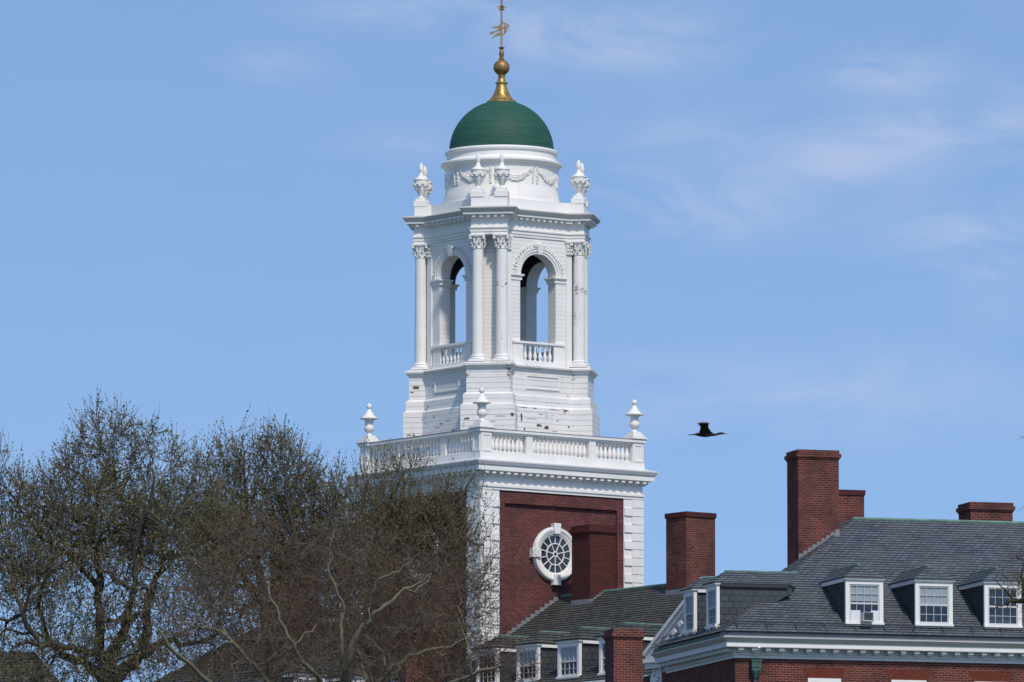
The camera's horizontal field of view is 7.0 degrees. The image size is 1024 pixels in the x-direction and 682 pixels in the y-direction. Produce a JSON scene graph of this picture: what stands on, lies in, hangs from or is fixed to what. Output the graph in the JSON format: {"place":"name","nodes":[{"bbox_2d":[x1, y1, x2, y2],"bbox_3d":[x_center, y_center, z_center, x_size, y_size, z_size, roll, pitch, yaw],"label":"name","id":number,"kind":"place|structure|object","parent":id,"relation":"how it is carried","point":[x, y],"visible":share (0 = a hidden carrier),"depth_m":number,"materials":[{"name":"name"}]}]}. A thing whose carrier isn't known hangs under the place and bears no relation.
{"place":"outdoors","nodes":[
{"label":"outdoors","id":0,"kind":"place"},
{"bbox_2d":[148,403,395,681],"bbox_3d":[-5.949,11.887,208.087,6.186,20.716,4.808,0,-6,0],"label":"bare tree","id":1,"kind":"object","parent":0,"point":[264,490],"visible":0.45,"depth_m":208.49,"materials":[{"name":"brown plant"}]},
{"bbox_2d":[275,430,518,681],"bbox_3d":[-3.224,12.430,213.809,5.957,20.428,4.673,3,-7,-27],"label":"bare tree","id":2,"kind":"object","parent":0,"point":[445,509],"visible":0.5,"depth_m":214.51,"materials":[{"name":"brown plant"}]},
{"bbox_2d":[0,0,1023,681],"label":"sky","id":3,"kind":"structure","parent":0,"point":[809,235],"materials":[{"name":"blue"}]},
{"bbox_2d":[396,628,645,681],"bbox_3d":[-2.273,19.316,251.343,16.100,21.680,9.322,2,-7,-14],"label":"brick house","id":4,"kind":"structure","parent":0,"point":[623,655],"depth_m":254.31,"materials":[{"name":"red brick"}]},
{"bbox_2d":[689,422,725,436],"bbox_3d":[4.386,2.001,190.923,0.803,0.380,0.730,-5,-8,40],"label":"flying bird","id":5,"kind":"object","parent":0,"point":[704,431],"visible":1,"depth_m":190.90},
{"label":"ground","id":6,"kind":"structure","parent":0,"visible":0},
{"bbox_2d":[0,651,56,681],"bbox_3d":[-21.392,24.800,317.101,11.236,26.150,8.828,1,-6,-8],"label":"grey roofed house","id":7,"kind":"structure","parent":6,"relation":"on","point":[14,675],"depth_m":317.95,"materials":[{"name":"brick"}]},
{"bbox_2d":[0,386,278,681],"bbox_3d":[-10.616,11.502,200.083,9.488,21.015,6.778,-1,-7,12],"label":"bare tree","id":8,"kind":"object","parent":6,"relation":"on","point":[151,522],"visible":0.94,"depth_m":200.23,"materials":[{"name":"brown plant"}]},
{"bbox_2d":[155,549,475,681],"bbox_3d":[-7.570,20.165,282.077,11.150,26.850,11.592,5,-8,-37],"label":"dormered wing","id":9,"kind":"structure","parent":6,"relation":"on","point":[256,679],"depth_m":281.58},
{"bbox_2d":[135,493,566,681],"bbox_3d":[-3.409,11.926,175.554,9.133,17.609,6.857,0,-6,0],"label":"bare tree","id":10,"kind":"object","parent":6,"relation":"on","point":[346,660],"visible":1,"depth_m":176.07,"materials":[{"name":"beige plant"}]},
{"bbox_2d":[346,0,657,680],"bbox_3d":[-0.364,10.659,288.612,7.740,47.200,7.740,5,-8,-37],"label":"bell tower","id":11,"kind":"structure","parent":6,"relation":"on","point":[501,401],"depth_m":287.87,"materials":[{"name":"paint"}]},
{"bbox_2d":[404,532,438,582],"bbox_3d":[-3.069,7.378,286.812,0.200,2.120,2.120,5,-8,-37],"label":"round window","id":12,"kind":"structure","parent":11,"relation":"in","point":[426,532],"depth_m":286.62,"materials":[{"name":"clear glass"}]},
{"bbox_2d":[530,523,571,584],"bbox_3d":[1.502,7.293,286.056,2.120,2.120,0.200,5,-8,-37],"label":"round window","id":13,"kind":"structure","parent":11,"relation":"in","point":[555,568],"depth_m":285.99,"materials":[{"name":"white glass"}]},
{"bbox_2d":[462,511,925,681],"bbox_3d":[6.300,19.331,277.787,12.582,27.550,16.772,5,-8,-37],"label":"slate roofed wing","id":14,"kind":"structure","parent":6,"relation":"on","point":[565,631],"depth_m":280.13,"materials":[{"name":"grey stone"}]},
{"bbox_2d":[643,449,1023,681],"bbox_3d":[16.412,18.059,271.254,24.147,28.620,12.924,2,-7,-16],"label":"slate roofed hall","id":15,"kind":"structure","parent":6,"relation":"on","point":[934,582],"depth_m":265.56,"materials":[{"name":"brick"}]},
{"bbox_2d":[803,668,844,681],"bbox_3d":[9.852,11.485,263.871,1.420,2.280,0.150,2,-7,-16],"label":"window","id":16,"kind":"structure","parent":15,"relation":"in","point":[813,675],"depth_m":263.98,"materials":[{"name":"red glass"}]},
{"bbox_2d":[850,610,878,621],"bbox_3d":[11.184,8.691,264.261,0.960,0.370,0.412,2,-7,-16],"label":"air conditioner","id":17,"kind":"object","parent":15,"relation":"on","point":[858,616],"visible":1,"depth_m":264.23,"materials":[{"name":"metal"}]},
{"bbox_2d":[886,670,930,681],"bbox_3d":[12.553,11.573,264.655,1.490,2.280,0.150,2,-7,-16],"label":"window","id":18,"kind":"structure","parent":15,"relation":"in","point":[894,675],"depth_m":264.76,"materials":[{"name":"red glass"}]},
{"bbox_2d":[969,672,1011,681],"bbox_3d":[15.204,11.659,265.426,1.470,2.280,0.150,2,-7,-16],"label":"window","id":19,"kind":"structure","parent":15,"relation":"in","point":[975,676],"depth_m":265.54,"materials":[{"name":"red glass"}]},
{"bbox_2d":[988,435,1023,619],"bbox_3d":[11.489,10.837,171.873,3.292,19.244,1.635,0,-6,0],"label":"bare tree","id":20,"kind":"object","parent":6,"relation":"on","point":[1014,601],"visible":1,"depth_m":172.48,"materials":[{"name":"brown plant"}]}
]}

